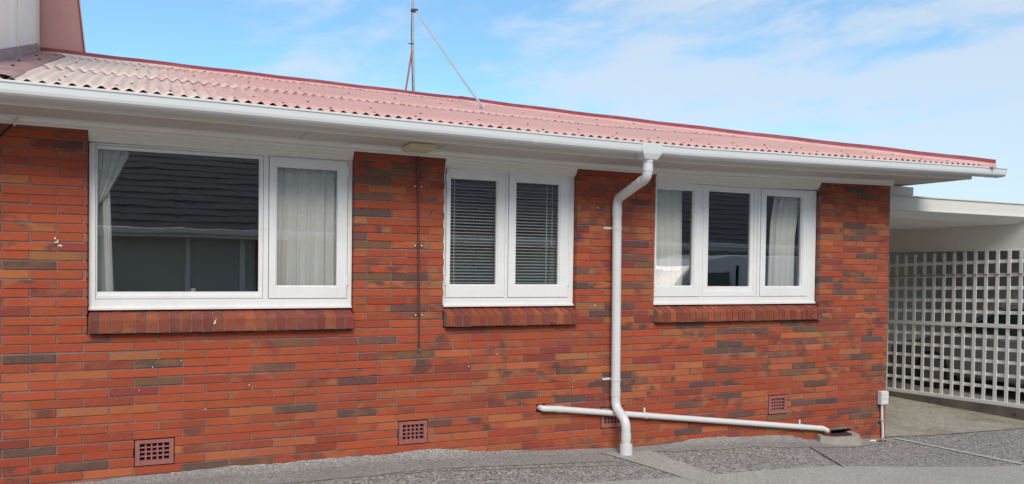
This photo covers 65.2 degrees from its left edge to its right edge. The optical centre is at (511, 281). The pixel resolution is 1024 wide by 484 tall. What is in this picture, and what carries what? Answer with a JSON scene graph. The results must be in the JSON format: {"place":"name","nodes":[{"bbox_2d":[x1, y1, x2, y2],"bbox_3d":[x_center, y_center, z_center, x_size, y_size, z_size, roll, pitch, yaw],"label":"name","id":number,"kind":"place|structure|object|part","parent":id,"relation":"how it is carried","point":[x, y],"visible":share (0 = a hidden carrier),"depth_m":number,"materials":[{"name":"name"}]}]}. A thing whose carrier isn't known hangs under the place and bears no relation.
{"place":"outdoors","nodes":[
{"label":"outdoors","id":0,"kind":"place"},
{"bbox_2d":[80,0,1023,202],"label":"sky","id":1,"kind":"structure","parent":0,"point":[932,76],"materials":[{"name":"blue"}]},
{"bbox_2d":[134,366,1023,483],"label":"ground","id":2,"kind":"structure","parent":0,"point":[1007,444],"depth_m":7.10,"materials":[{"name":"grey concrete"}]},
{"bbox_2d":[143,453,613,483],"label":"concrete apron","id":3,"kind":"object","parent":2,"relation":"on","point":[284,477],"visible":0.66,"depth_m":6.00,"materials":[{"name":"grey concrete"}]},
{"bbox_2d":[66,435,898,483],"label":"cement haunching","id":4,"kind":"object","parent":2,"relation":"on","point":[414,455],"visible":0.95,"depth_m":6.30,"materials":[{"name":"grey concrete"}]},
{"bbox_2d":[869,438,890,441],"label":"litter","id":5,"kind":"object","parent":4,"relation":"on","point":[881,440],"visible":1,"depth_m":8.38,"materials":[{"name":"white paint"}]},
{"bbox_2d":[354,464,623,476],"bbox_3d":[-0.112,1.447,6.134,2.204,0.084,0.015,0,1,-21],"label":"pavement joint","id":6,"kind":"object","parent":2,"relation":"on","point":[495,468],"visible":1,"depth_m":6.14,"materials":[{"name":"concrete"}]},
{"bbox_2d":[0,47,1006,483],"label":"brick house","id":7,"kind":"structure","parent":2,"relation":"on","point":[240,355],"depth_m":6.55,"materials":[{"name":"red brick"}]},
{"bbox_2d":[0,117,19,136],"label":"wire","id":8,"kind":"object","parent":7,"relation":"hanging from","point":[11,125],"visible":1,"depth_m":5.15,"materials":[{"name":"paint"}]},
{"bbox_2d":[0,0,89,87],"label":"two storey house","id":9,"kind":"structure","parent":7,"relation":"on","point":[29,29],"depth_m":7.56,"materials":[{"name":"pink metal"}]},
{"bbox_2d":[97,149,129,291],"bbox_3d":[-2.805,-0.409,5.600,0.231,1.035,0.072,0,1,-24],"label":"curtain","id":10,"kind":"object","parent":7,"relation":"hanging from","point":[111,163],"visible":0.72,"depth_m":5.59,"materials":[{"name":"white fabric"}]},
{"bbox_2d":[88,142,352,309],"bbox_3d":[-2.072,-0.373,5.846,1.808,1.146,0.072,0,1,-24],"label":"window","id":11,"kind":"structure","parent":7,"relation":"in","point":[270,295],"depth_m":5.93,"materials":[{"name":"white paint"}]},
{"bbox_2d":[277,168,336,284],"bbox_3d":[-1.566,-0.371,6.130,0.590,0.972,0.051,0,1,-24],"label":"curtain","id":12,"kind":"object","parent":7,"relation":"hanging from","point":[306,222],"visible":0.71,"depth_m":6.12,"materials":[{"name":"white fabric"}]},
{"bbox_2d":[414,156,422,350],"bbox_3d":[-0.742,-0.230,6.351,0.089,1.567,0.019,0,1,-24],"label":"conduit","id":13,"kind":"object","parent":7,"relation":"attached to","point":[418,245],"visible":1,"depth_m":6.35,"materials":[{"name":"metal"}]},
{"bbox_2d":[402,142,437,152],"bbox_3d":[-0.707,-1.021,6.116,0.210,0.039,0.245,0,1,-24],"label":"junction box","id":14,"kind":"object","parent":7,"relation":"attached to","point":[419,147],"visible":1,"depth_m":6.04,"materials":[{"name":"beige plastic"}]},
{"bbox_2d":[405,0,484,108],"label":"aerial mast","id":15,"kind":"object","parent":7,"relation":"on","point":[411,60],"visible":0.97,"depth_m":9.73,"materials":[{"name":"metal"}]},
{"bbox_2d":[450,179,495,283],"bbox_3d":[-0.343,-0.415,6.708,0.494,1.014,0.034,0,1,-24],"label":"venetian blind","id":16,"kind":"object","parent":7,"relation":"attached to","point":[454,232],"visible":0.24,"depth_m":6.71,"materials":[{"name":"white"}]},
{"bbox_2d":[443,168,573,306],"bbox_3d":[-0.022,-0.364,6.768,1.212,1.146,0.072,0,1,-24],"label":"window","id":17,"kind":"structure","parent":7,"relation":"in","point":[504,292],"depth_m":6.74,"materials":[{"name":"white paint"}]},
{"bbox_2d":[515,185,557,283],"bbox_3d":[0.195,-0.413,6.946,0.510,1.014,0.044,0,1,-24],"label":"venetian blind","id":18,"kind":"object","parent":7,"relation":"attached to","point":[551,232],"visible":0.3,"depth_m":6.96,"materials":[{"name":"white"}]},
{"bbox_2d":[602,159,653,455],"bbox_3d":[1.007,0.248,6.826,0.192,2.545,0.607,0,1,-24],"label":"downpipe","id":19,"kind":"object","parent":7,"relation":"attached to","point":[642,180],"visible":0.98,"depth_m":7.01,"materials":[{"name":"white plastic"}]},
{"bbox_2d":[656,189,681,285],"bbox_3d":[1.426,-0.382,7.473,0.415,1.020,0.041,0,1,-24],"label":"curtain","id":20,"kind":"object","parent":7,"relation":"hanging from","point":[669,243],"visible":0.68,"depth_m":7.50,"materials":[{"name":"white fabric"}]},
{"bbox_2d":[537,404,828,432],"bbox_3d":[1.716,1.297,7.498,3.274,0.473,0.122,0,1,-24],"label":"waste pipe","id":21,"kind":"object","parent":7,"relation":"attached to","point":[591,411],"visible":1,"depth_m":7.38,"materials":[{"name":"white plastic"}]},
{"bbox_2d":[653,182,816,304],"bbox_3d":[2.177,-0.354,7.757,1.986,1.146,0.072,0,1,-24],"label":"window","id":22,"kind":"structure","parent":7,"relation":"in","point":[756,292],"depth_m":7.82,"materials":[{"name":"white paint"}]},
{"bbox_2d":[768,196,799,285],"bbox_3d":[2.742,-0.358,8.065,0.422,0.985,0.047,0,1,-24],"label":"curtain","id":23,"kind":"object","parent":7,"relation":"hanging from","point":[784,217],"visible":0.91,"depth_m":8.06,"materials":[{"name":"white fabric"}]},
{"bbox_2d":[877,390,888,438],"bbox_3d":[3.925,1.450,8.469,0.102,0.586,0.061,0,1,-24],"label":"meter box","id":24,"kind":"object","parent":7,"relation":"attached to","point":[883,396],"visible":0.96,"depth_m":8.45,"materials":[{"name":"white plastic"}]},
{"bbox_2d":[604,450,738,483],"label":"pale slab","id":25,"kind":"structure","parent":2,"relation":"on","point":[653,459],"depth_m":6.56,"materials":[{"name":"grey concrete"}]},
{"bbox_2d":[570,471,783,483],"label":"driveway strip","id":26,"kind":"object","parent":2,"relation":"on","point":[748,477],"visible":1,"depth_m":6.13,"materials":[{"name":"grey concrete"}]},
{"bbox_2d":[652,442,890,451],"bbox_3d":[2.678,1.601,7.781,3.120,0.166,0.406,0,1,-24],"label":"concrete apron","id":27,"kind":"object","parent":2,"relation":"on","point":[750,444],"visible":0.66,"depth_m":7.55,"materials":[{"name":"grey concrete"}]},
{"bbox_2d":[815,431,862,445],"bbox_3d":[3.355,1.648,8.082,0.658,0.189,0.304,0,1,-24],"label":"drain gully","id":28,"kind":"object","parent":2,"relation":"in","point":[849,438],"visible":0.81,"depth_m":8.01,"materials":[{"name":"concrete"}]},
{"bbox_2d":[750,465,1023,483],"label":"driveway strip","id":29,"kind":"object","parent":2,"relation":"on","point":[1014,474],"visible":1,"depth_m":6.62,"materials":[{"name":"grey concrete"}]},
{"bbox_2d":[888,252,922,362],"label":"side wall","id":30,"kind":"structure","parent":2,"relation":"on","point":[910,270],"depth_m":15.64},
{"bbox_2d":[884,396,1023,436],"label":"carport slab","id":31,"kind":"structure","parent":2,"relation":"on","point":[905,417],"depth_m":9.84,"materials":[{"name":"grey concrete"}]},
{"bbox_2d":[886,390,1023,419],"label":"kerb","id":32,"kind":"structure","parent":31,"relation":"on","point":[1009,412],"depth_m":10.60,"materials":[{"name":"concrete"}]},
{"bbox_2d":[885,249,1023,408],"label":"lattice fence","id":33,"kind":"object","parent":32,"relation":"on","point":[973,324],"visible":0.56,"depth_m":10.77,"materials":[{"name":"paint"}]},
{"bbox_2d":[889,186,1023,251],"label":"carport","id":34,"kind":"object","parent":2,"relation":"on","point":[925,224],"visible":0.25,"depth_m":10.08,"materials":[{"name":"metal"}]},
{"bbox_2d":[889,303,1023,387],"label":"parked car","id":35,"kind":"object","parent":2,"relation":"on","point":[989,343],"visible":0.5,"depth_m":12.10,"materials":[{"name":"grey paint"}]},
{"bbox_3d":[7.204,0.570,11.824,0.175,0.400,1.200,0,1,-24],"label":"side window","id":36,"kind":"part","parent":35,"relation":"part of","materials":[{"name":"glass"}]},
{"bbox_2d":[897,438,1022,463],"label":"expansion joint","id":37,"kind":"object","parent":2,"relation":"on","point":[961,451],"visible":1,"depth_m":8.01,"materials":[{"name":"beige"}]},
{"bbox_2d":[923,251,1023,336],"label":"garden wall","id":38,"kind":"structure","parent":2,"relation":"on","point":[980,280],"depth_m":15.08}
]}

